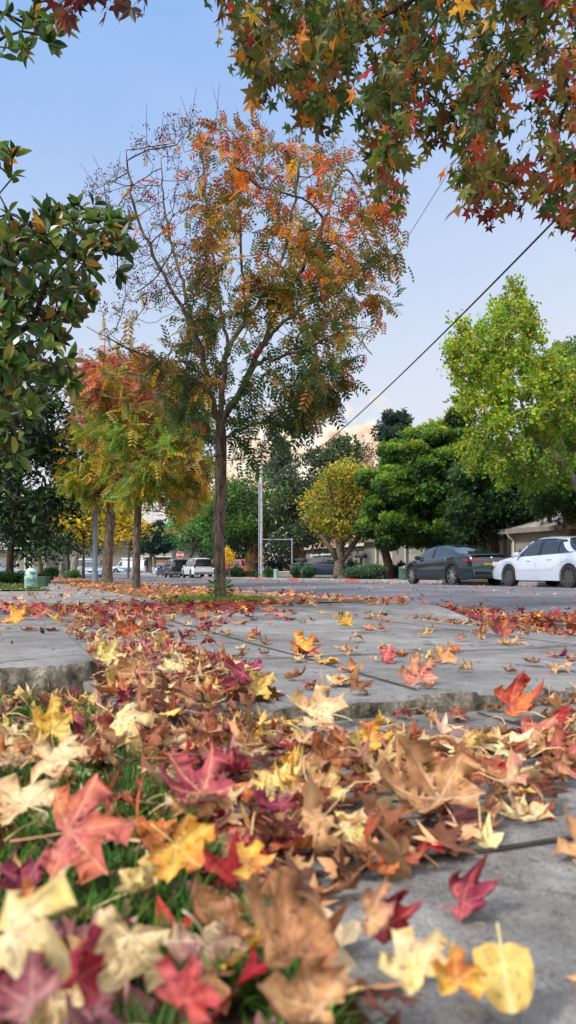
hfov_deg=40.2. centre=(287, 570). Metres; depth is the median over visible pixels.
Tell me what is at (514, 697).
fallen leaf
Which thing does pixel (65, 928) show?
fallen leaf
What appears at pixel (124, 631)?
fallen leaf
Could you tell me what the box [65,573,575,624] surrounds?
road
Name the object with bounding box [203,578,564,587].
kerb leaves
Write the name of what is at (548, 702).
fallen leaf
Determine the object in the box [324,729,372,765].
fallen leaf
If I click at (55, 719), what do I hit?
fallen leaf
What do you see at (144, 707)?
fallen leaf
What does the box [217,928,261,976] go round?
fallen leaf
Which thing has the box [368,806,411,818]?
fallen leaf
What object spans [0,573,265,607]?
ground
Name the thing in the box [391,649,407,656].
fallen leaf
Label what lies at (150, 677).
fallen leaf
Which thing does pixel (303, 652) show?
fallen leaf
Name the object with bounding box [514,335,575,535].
rough trunk tree
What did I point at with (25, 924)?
fallen leaf
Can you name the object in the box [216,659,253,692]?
fallen leaf
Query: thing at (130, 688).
fallen leaf
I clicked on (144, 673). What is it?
fallen leaf
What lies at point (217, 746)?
fallen leaf
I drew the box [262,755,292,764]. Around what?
fallen leaf
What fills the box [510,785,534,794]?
fallen leaf
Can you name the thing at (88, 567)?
parked car
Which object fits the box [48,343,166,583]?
pistache tree
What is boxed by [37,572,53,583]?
shrub
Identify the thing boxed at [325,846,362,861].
fallen leaf
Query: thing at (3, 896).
fallen leaf
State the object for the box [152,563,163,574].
parked car
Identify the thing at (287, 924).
fallen leaf
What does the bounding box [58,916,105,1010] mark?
fallen leaf
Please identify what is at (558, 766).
fallen leaf
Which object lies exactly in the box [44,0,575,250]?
sweetgum tree
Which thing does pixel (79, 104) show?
sky
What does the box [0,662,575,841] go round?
stalks
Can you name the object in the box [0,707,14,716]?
fallen leaf
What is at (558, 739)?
fallen leaf
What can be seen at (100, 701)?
fallen leaf
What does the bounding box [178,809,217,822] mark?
fallen leaf
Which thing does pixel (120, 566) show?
ambulance
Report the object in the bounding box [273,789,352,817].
fallen leaf
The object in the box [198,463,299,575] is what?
evergreen tree
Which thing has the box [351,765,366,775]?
fallen leaf
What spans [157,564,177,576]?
parked car
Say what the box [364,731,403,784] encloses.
fallen leaf
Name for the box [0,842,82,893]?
fallen leaf
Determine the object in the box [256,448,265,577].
utility pole
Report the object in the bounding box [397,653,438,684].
fallen leaf
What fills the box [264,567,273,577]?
shrub
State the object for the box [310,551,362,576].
garden wall
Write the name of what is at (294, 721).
fallen leaf
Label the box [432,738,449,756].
fallen leaf
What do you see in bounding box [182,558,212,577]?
parked car
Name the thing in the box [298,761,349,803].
fallen leaf
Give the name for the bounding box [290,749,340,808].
fallen leaf
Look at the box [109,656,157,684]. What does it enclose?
fallen leaf
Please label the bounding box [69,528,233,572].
apartment building
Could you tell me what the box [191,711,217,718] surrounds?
fallen leaf
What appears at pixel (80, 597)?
sidewalk
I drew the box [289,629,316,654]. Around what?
fallen leaf
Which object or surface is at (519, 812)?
fallen leaf
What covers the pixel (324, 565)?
parked car
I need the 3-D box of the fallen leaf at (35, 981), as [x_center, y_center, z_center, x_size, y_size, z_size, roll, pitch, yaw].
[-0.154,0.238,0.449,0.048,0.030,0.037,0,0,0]
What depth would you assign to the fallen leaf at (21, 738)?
1.36 m
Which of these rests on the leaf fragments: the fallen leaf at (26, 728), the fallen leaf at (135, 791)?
the fallen leaf at (135, 791)
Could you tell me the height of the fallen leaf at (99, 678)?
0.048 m
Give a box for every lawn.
[0,581,48,589]
[440,579,530,580]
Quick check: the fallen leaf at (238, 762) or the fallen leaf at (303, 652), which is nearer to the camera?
the fallen leaf at (238, 762)
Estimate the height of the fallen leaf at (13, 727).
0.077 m
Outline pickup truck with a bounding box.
[213,560,243,572]
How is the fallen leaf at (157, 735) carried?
on the fallen leaf at (129, 713)
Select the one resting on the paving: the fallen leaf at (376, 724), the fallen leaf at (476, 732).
the fallen leaf at (476, 732)
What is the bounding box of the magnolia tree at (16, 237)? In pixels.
[0,0,141,472]
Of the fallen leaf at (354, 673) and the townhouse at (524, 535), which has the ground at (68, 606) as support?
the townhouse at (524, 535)
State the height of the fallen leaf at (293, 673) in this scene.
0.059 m
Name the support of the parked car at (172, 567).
on the road
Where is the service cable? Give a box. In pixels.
[262,203,572,485]
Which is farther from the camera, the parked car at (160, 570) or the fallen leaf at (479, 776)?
the parked car at (160, 570)
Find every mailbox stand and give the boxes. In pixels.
[252,561,257,571]
[297,558,306,577]
[355,548,366,564]
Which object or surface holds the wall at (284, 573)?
on the ground at (68, 606)
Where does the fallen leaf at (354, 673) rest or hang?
on the driveway
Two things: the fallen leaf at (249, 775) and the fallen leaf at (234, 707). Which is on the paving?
the fallen leaf at (249, 775)
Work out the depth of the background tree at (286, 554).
120.36 m
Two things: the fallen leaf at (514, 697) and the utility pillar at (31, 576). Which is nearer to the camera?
the fallen leaf at (514, 697)
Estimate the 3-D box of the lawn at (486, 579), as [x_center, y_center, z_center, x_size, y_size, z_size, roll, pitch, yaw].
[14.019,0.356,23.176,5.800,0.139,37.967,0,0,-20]
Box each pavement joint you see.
[5,618,439,625]
[121,629,486,638]
[170,620,416,688]
[245,646,562,658]
[276,607,575,644]
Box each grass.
[0,687,393,1023]
[164,594,275,603]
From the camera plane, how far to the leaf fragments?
1.02 m
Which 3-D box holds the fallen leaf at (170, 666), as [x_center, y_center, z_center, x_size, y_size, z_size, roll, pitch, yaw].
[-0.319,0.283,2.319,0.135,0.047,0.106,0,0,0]
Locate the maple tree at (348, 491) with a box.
[295,452,374,578]
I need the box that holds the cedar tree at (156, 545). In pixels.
[126,519,179,572]
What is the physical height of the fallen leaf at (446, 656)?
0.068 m
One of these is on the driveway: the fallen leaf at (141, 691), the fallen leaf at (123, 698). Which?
the fallen leaf at (123, 698)
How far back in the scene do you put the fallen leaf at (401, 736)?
1.42 m
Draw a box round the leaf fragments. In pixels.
[0,665,575,1023]
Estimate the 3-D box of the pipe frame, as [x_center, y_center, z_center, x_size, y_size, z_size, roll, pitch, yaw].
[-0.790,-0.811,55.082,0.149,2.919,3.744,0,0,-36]
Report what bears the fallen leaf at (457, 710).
on the paving
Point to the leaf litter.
(145, 617)
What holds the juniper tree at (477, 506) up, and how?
on the ground at (68, 606)
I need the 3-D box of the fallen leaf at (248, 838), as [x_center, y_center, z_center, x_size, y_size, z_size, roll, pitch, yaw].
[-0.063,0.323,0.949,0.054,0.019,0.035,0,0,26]
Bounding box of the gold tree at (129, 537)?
[113,501,164,577]
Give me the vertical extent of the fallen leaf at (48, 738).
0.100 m
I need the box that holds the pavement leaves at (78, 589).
[0,580,168,607]
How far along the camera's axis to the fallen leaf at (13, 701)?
1.85 m
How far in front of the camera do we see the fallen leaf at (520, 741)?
1.49 m
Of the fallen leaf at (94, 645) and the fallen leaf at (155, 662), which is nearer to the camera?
the fallen leaf at (155, 662)
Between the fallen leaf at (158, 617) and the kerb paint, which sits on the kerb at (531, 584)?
the kerb paint
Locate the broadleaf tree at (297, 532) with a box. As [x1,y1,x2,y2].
[263,431,371,577]
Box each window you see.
[24,555,30,569]
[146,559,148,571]
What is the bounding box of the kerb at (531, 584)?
[114,572,563,586]
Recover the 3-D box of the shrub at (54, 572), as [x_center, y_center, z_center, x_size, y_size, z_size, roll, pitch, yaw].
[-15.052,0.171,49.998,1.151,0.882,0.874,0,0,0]
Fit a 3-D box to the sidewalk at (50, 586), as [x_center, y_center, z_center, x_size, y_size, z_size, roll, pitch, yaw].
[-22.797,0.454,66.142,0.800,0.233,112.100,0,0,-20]
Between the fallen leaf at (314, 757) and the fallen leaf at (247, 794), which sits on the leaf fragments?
the fallen leaf at (314, 757)
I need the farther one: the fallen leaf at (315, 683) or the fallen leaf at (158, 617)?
the fallen leaf at (158, 617)
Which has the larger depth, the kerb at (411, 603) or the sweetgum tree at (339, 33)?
the kerb at (411, 603)
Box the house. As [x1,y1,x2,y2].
[0,537,70,571]
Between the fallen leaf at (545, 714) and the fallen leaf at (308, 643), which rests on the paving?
the fallen leaf at (545, 714)
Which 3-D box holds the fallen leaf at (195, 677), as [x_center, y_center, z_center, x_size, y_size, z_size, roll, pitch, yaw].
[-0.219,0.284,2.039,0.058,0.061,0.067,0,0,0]
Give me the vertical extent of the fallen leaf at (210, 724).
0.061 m
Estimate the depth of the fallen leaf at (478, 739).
1.49 m
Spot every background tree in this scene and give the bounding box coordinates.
[162,512,204,526]
[189,480,266,571]
[236,473,305,573]
[275,478,361,568]
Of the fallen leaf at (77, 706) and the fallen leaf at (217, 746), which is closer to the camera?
the fallen leaf at (217, 746)
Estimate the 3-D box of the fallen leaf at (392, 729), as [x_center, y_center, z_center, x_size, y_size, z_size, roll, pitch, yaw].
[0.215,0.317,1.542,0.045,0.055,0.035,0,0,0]
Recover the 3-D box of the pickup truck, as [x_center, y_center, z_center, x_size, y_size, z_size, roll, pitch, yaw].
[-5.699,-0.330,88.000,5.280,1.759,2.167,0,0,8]
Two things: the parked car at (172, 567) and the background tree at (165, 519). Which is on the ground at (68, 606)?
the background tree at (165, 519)
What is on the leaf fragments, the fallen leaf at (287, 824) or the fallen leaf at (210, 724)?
the fallen leaf at (287, 824)
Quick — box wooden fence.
[157,560,167,563]
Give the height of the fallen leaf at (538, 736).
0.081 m
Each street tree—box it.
[37,505,91,577]
[51,495,146,578]
[53,508,103,578]
[66,511,90,576]
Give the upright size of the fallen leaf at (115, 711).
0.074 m
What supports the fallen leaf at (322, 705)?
on the paving
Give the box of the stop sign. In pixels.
[176,552,183,557]
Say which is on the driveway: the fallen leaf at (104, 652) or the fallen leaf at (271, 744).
the fallen leaf at (104, 652)
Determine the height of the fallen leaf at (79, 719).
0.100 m
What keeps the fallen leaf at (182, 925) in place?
on the grass at (181, 898)
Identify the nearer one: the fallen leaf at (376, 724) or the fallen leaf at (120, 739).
the fallen leaf at (120, 739)
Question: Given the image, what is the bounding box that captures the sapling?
[225,546,237,578]
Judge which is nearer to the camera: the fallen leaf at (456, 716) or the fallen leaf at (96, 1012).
the fallen leaf at (96, 1012)
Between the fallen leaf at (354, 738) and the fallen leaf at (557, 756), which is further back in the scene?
the fallen leaf at (354, 738)
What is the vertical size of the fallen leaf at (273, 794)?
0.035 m
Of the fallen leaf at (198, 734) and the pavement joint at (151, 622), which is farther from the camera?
the pavement joint at (151, 622)
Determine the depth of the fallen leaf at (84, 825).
0.81 m
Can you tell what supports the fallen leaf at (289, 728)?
on the paving
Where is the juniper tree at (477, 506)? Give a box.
[439,439,547,552]
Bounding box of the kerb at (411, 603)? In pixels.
[81,579,429,604]
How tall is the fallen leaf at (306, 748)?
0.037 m
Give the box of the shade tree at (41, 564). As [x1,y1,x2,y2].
[0,484,105,573]
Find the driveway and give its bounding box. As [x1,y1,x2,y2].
[0,598,575,730]
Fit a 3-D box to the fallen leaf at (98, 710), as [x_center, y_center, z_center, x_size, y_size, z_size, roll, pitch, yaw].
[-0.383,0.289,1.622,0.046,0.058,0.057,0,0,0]
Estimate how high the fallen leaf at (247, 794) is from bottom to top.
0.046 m
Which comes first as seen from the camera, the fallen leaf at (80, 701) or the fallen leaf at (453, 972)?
the fallen leaf at (453, 972)
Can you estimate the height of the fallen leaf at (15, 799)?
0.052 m
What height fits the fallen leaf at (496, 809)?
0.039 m
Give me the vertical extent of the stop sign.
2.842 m
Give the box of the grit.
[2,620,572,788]
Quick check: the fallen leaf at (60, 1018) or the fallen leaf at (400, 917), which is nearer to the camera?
the fallen leaf at (60, 1018)
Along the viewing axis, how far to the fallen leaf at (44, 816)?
1.06 m
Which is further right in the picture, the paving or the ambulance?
the paving
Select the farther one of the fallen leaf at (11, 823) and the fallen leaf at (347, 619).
the fallen leaf at (347, 619)
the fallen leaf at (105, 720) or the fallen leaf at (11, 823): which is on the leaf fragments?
the fallen leaf at (105, 720)
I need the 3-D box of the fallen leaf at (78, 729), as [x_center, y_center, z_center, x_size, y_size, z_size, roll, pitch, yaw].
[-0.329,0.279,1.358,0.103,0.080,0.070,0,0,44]
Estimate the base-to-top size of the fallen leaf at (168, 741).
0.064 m
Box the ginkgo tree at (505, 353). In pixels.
[437,273,575,496]
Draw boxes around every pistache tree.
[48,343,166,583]
[70,344,227,588]
[80,83,414,597]
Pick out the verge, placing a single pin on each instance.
(146, 587)
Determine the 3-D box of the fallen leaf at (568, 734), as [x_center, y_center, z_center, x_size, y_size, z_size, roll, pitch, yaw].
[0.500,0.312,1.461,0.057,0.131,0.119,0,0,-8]
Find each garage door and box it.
[379,551,390,576]
[409,546,422,561]
[487,539,500,553]
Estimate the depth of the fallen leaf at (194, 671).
2.09 m
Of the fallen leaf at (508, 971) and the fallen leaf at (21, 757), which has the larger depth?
the fallen leaf at (21, 757)
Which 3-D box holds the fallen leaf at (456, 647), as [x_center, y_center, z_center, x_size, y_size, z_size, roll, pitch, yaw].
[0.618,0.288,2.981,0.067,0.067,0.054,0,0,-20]
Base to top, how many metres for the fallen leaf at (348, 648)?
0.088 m
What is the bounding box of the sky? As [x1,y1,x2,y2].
[0,0,575,570]
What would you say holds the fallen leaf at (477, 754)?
on the paving
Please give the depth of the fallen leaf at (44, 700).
1.70 m
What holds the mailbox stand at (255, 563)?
on the ground at (68, 606)
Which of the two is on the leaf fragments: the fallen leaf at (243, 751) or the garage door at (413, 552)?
the fallen leaf at (243, 751)
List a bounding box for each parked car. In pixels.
[0,561,23,572]
[78,559,91,575]
[79,561,101,577]
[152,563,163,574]
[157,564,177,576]
[163,559,187,577]
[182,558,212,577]
[289,556,346,576]
[403,545,508,584]
[493,536,575,587]
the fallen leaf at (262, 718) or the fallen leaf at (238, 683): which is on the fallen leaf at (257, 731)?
the fallen leaf at (262, 718)
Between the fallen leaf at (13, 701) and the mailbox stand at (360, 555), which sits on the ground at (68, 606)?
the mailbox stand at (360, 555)
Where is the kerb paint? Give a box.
[345,579,357,581]
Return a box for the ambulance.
[113,558,146,572]
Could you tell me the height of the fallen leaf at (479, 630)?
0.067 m
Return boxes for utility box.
[38,576,49,585]
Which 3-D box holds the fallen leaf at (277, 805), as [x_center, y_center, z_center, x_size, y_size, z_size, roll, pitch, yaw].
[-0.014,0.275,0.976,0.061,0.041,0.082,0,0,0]
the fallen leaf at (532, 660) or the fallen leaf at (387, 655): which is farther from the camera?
the fallen leaf at (387, 655)
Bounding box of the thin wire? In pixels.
[262,144,465,448]
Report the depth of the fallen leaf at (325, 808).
1.06 m
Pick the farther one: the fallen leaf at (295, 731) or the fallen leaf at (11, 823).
the fallen leaf at (295, 731)
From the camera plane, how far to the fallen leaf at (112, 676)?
1.93 m
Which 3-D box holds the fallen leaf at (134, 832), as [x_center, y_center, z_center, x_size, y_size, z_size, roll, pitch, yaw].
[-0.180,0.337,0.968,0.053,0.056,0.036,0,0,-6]
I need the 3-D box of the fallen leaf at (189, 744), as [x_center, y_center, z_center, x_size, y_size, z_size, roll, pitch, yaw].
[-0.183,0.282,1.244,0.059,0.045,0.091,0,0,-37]
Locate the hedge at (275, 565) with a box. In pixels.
[264,559,294,572]
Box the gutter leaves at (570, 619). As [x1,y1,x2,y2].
[336,594,575,627]
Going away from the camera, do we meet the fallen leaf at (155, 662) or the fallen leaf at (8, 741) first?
the fallen leaf at (8, 741)
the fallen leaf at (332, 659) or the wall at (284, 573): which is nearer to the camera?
the fallen leaf at (332, 659)
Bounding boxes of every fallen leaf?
[0,696,12,727]
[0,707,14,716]
[0,725,24,745]
[0,732,29,773]
[0,773,57,825]
[0,821,18,832]
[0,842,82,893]
[0,854,21,892]
[0,863,76,1023]
[0,874,73,930]
[0,878,5,909]
[0,949,61,1023]
[1,682,30,703]
[1,746,25,769]
[2,605,26,623]
[2,697,26,708]
[4,702,18,715]
[6,724,26,736]
[9,930,118,1023]
[10,773,141,884]
[10,1001,83,1023]
[13,724,38,754]
[16,690,35,722]
[17,720,34,734]
[18,773,45,786]
[20,726,65,772]
[25,728,57,769]
[27,783,81,822]
[30,688,73,711]
[30,694,72,747]
[31,734,89,782]
[51,907,136,950]
[52,766,79,783]
[56,686,65,701]
[58,604,70,617]
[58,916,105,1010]
[61,693,88,706]
[61,703,86,732]
[63,985,123,1023]
[66,685,86,698]
[67,689,93,710]
[67,904,170,993]
[71,713,100,762]
[73,616,81,630]
[77,733,103,767]
[78,692,101,706]
[79,742,116,764]
[82,709,118,763]
[83,689,111,711]
[84,734,114,764]
[86,636,96,652]
[89,672,129,693]
[89,673,105,682]
[89,705,112,716]
[91,638,126,666]
[92,702,159,752]
[93,699,111,713]
[93,840,173,909]
[97,686,116,701]
[97,722,128,745]
[101,964,143,994]
[103,790,146,810]
[105,650,123,686]
[105,692,131,718]
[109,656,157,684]
[113,981,155,1023]
[114,618,140,637]
[116,692,130,708]
[116,812,158,828]
[117,677,154,708]
[117,684,136,692]
[119,787,147,799]
[120,786,164,805]
[125,635,139,657]
[126,667,159,690]
[129,827,145,853]
[133,768,182,849]
[134,635,155,649]
[134,668,149,678]
[135,697,166,724]
[135,721,170,758]
[136,702,153,729]
[137,659,152,669]
[137,713,173,728]
[137,744,166,760]
[137,766,178,782]
[143,734,197,764]
[146,646,164,680]
[146,813,215,882]
[147,665,157,683]
[151,610,164,622]
[151,632,163,647]
[151,764,175,789]
[152,951,219,1023]
[153,805,172,820]
[154,675,183,691]
[154,707,186,719]
[157,657,192,671]
[157,743,235,804]
[158,916,184,955]
[159,645,181,656]
[159,724,191,750]
[161,639,176,651]
[161,978,239,1015]
[162,779,204,806]
[163,665,201,677]
[164,668,181,679]
[164,730,182,756]
[165,684,189,718]
[165,753,198,770]
[166,721,236,759]
[167,910,264,970]
[169,793,234,819]
[170,644,186,663]
[175,662,206,683]
[175,692,216,712]
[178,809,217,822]
[179,634,192,652]
[181,714,224,744]
[184,702,221,715]
[186,725,219,746]
[189,712,223,744]
[189,850,262,945]
[190,656,203,680]
[191,658,207,668]
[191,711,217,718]
[191,717,207,735]
[192,742,233,770]
[193,644,206,655]
[193,672,210,685]
[194,737,209,761]
[196,674,205,694]
[200,638,224,644]
[201,645,222,664]
[203,677,218,685]
[204,710,227,740]
[204,815,217,851]
[209,738,272,771]
[210,736,239,753]
[212,718,231,735]
[214,638,235,664]
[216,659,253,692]
[217,827,259,847]
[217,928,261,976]
[222,700,242,712]
[224,770,254,778]
[225,713,256,732]
[228,659,260,675]
[228,772,259,783]
[228,783,245,804]
[229,717,263,753]
[230,779,253,807]
[232,674,253,692]
[232,837,275,879]
[234,776,254,798]
[235,797,266,814]
[237,745,272,757]
[238,686,255,728]
[239,655,267,671]
[242,815,301,844]
[243,858,338,968]
[245,723,268,736]
[245,769,280,797]
[246,629,260,638]
[247,669,280,699]
[248,702,277,723]
[252,786,300,814]
[253,750,302,790]
[253,770,274,828]
[254,710,266,727]
[256,822,291,838]
[257,954,355,1023]
[261,815,314,859]
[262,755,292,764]
[263,719,293,747]
[263,723,278,749]
[264,719,292,735]
[268,835,312,854]
[269,811,284,821]
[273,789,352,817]
[274,844,313,871]
[275,717,298,724]
[275,761,301,785]
[280,746,302,765]
[284,660,306,678]
[284,707,300,734]
[286,684,352,729]
[286,736,322,752]
[286,755,325,806]
[288,784,332,802]
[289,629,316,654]
[289,651,303,660]
[289,795,302,823]
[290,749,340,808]
[295,643,321,655]
[295,752,332,775]
[298,671,323,686]
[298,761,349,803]
[298,766,356,852]
[309,727,351,771]
[312,657,341,664]
[313,836,361,895]
[322,786,335,811]
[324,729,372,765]
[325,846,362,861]
[326,674,349,685]
[328,808,372,846]
[331,665,366,683]
[336,655,363,670]
[338,612,352,624]
[338,727,362,750]
[340,771,365,791]
[342,737,375,769]
[344,641,358,655]
[347,677,374,694]
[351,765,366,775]
[358,713,393,751]
[358,720,373,729]
[360,726,404,743]
[360,875,395,938]
[363,840,398,875]
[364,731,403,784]
[365,745,390,783]
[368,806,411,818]
[372,737,485,835]
[373,889,423,944]
[377,926,449,994]
[379,643,395,663]
[387,720,401,739]
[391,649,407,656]
[392,722,405,765]
[393,707,419,718]
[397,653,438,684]
[397,785,436,803]
[401,837,426,865]
[419,707,439,721]
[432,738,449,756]
[432,939,488,1000]
[433,644,472,663]
[438,704,468,720]
[438,737,464,757]
[438,844,502,920]
[444,637,460,650]
[446,724,506,743]
[450,706,465,717]
[454,748,506,782]
[464,735,488,745]
[470,621,488,633]
[472,751,504,760]
[472,922,533,1013]
[476,793,502,818]
[481,745,528,786]
[484,703,503,710]
[491,615,514,637]
[493,669,545,716]
[498,635,528,643]
[498,795,530,818]
[506,733,528,743]
[508,784,556,819]
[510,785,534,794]
[521,713,571,745]
[522,656,539,663]
[525,715,554,756]
[535,750,575,778]
[537,705,555,716]
[540,692,560,704]
[543,661,572,672]
[544,724,575,771]
[544,749,575,768]
[546,722,575,755]
[550,800,575,862]
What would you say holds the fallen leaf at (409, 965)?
on the leaf fragments
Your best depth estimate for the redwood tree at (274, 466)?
118.93 m
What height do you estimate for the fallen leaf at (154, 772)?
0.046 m
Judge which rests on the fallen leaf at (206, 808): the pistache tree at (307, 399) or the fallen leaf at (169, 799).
the fallen leaf at (169, 799)
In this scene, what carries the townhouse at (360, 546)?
on the ground at (68, 606)
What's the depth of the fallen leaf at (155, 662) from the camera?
2.22 m
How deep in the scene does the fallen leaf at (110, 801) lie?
1.05 m
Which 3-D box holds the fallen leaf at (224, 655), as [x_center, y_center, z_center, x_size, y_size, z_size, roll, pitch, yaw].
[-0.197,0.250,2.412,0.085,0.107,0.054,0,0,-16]
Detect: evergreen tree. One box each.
[0,324,88,590]
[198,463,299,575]
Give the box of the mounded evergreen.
[350,406,484,578]
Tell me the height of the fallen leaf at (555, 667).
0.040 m
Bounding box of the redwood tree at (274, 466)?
[262,432,300,569]
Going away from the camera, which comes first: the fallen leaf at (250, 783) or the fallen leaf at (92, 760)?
the fallen leaf at (250, 783)
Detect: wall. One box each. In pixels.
[267,571,290,576]
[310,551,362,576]
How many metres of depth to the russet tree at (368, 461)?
65.91 m
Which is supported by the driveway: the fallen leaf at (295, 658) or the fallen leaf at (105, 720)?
the fallen leaf at (295, 658)
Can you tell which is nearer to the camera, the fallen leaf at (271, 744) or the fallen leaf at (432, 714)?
the fallen leaf at (271, 744)
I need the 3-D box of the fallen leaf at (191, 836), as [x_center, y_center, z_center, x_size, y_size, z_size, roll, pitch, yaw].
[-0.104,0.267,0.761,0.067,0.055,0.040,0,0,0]
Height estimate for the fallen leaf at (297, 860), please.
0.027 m
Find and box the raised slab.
[0,628,97,698]
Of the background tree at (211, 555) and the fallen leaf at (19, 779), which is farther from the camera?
the background tree at (211, 555)
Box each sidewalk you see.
[0,591,178,606]
[40,582,99,590]
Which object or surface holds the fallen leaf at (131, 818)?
on the grass at (181, 898)
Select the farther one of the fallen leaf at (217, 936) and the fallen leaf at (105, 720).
the fallen leaf at (105, 720)
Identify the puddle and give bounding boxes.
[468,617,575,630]
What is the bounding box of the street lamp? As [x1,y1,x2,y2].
[90,439,97,582]
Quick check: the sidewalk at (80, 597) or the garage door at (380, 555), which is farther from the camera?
the garage door at (380, 555)
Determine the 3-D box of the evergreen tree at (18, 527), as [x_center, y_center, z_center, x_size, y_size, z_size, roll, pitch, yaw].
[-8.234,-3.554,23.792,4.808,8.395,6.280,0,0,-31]
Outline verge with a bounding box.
[50,577,407,606]
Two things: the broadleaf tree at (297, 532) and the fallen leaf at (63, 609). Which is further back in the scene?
the broadleaf tree at (297, 532)
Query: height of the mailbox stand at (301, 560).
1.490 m
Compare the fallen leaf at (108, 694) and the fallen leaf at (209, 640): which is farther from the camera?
the fallen leaf at (209, 640)
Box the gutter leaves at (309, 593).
[88,579,409,598]
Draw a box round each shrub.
[0,570,24,583]
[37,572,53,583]
[43,567,59,577]
[63,569,79,578]
[226,566,244,576]
[250,568,257,576]
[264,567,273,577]
[290,563,300,577]
[300,563,316,577]
[341,562,388,578]
[346,558,359,566]
[393,560,405,578]
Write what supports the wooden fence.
on the pavement at (205, 575)
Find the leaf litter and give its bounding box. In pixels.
[0,601,575,1021]
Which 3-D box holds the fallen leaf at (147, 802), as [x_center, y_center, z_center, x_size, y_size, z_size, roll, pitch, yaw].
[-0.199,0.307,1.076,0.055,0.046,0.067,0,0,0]
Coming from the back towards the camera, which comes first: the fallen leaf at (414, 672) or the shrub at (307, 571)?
the shrub at (307, 571)
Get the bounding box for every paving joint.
[313,835,571,874]
[477,712,520,724]
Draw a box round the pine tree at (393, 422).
[369,407,413,447]
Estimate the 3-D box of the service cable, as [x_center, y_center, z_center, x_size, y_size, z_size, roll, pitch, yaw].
[2.535,-6.241,26.015,0.038,1.957,62.003,0,0,-8]
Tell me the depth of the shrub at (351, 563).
49.94 m
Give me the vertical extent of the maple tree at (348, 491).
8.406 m
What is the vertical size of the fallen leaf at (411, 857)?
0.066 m
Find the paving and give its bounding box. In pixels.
[159,704,575,1023]
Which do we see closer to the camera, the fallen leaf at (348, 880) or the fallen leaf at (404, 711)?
the fallen leaf at (348, 880)
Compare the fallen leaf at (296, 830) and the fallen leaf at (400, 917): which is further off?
the fallen leaf at (296, 830)
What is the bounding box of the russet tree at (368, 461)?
[349,438,385,559]
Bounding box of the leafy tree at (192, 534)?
[159,489,248,575]
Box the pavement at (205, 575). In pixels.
[140,572,544,581]
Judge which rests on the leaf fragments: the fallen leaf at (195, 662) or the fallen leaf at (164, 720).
the fallen leaf at (195, 662)
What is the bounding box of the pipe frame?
[262,538,292,577]
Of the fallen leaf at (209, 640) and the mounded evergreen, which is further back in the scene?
the mounded evergreen
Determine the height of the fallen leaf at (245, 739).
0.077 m
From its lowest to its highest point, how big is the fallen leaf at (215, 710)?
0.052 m
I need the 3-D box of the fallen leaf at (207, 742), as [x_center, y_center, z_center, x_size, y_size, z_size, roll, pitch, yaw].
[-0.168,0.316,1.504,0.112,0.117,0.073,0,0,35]
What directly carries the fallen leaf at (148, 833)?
on the grass at (181, 898)
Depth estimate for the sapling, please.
59.69 m
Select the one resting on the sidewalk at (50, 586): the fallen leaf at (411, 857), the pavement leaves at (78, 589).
the pavement leaves at (78, 589)
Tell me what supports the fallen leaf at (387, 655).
on the driveway
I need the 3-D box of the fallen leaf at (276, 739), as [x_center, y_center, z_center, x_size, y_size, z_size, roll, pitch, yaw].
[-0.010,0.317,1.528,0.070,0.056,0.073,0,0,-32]
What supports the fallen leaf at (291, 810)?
on the leaf fragments
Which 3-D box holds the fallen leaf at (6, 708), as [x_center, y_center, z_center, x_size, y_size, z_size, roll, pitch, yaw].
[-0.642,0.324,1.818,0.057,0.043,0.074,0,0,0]
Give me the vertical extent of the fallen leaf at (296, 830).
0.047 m
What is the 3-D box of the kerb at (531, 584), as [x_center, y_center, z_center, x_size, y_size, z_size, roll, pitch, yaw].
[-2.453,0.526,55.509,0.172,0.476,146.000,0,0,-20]
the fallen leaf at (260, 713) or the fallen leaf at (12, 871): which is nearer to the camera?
the fallen leaf at (12, 871)
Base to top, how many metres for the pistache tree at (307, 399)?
5.722 m
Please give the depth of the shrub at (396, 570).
45.45 m
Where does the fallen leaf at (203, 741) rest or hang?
on the leaf litter
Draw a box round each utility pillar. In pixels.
[24,568,37,586]
[273,569,278,577]
[398,566,406,579]
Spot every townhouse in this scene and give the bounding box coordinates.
[304,535,363,564]
[358,530,510,576]
[497,510,575,556]
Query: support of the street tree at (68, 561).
on the ground at (68, 606)
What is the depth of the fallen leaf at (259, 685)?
1.88 m
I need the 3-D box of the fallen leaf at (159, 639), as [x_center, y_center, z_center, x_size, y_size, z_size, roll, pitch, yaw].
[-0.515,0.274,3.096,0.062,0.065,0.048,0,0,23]
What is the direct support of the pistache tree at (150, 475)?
on the verge
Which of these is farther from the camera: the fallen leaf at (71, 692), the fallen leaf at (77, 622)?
the fallen leaf at (77, 622)
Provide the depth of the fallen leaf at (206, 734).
1.45 m
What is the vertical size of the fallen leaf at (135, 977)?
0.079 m
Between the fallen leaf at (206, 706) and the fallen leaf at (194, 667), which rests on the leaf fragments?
the fallen leaf at (194, 667)
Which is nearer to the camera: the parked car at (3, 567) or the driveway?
the driveway
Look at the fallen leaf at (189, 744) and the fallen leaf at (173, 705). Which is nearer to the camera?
the fallen leaf at (189, 744)
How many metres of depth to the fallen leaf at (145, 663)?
2.08 m
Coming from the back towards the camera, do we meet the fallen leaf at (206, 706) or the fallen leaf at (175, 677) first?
the fallen leaf at (175, 677)
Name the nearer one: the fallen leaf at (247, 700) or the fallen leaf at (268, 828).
the fallen leaf at (268, 828)

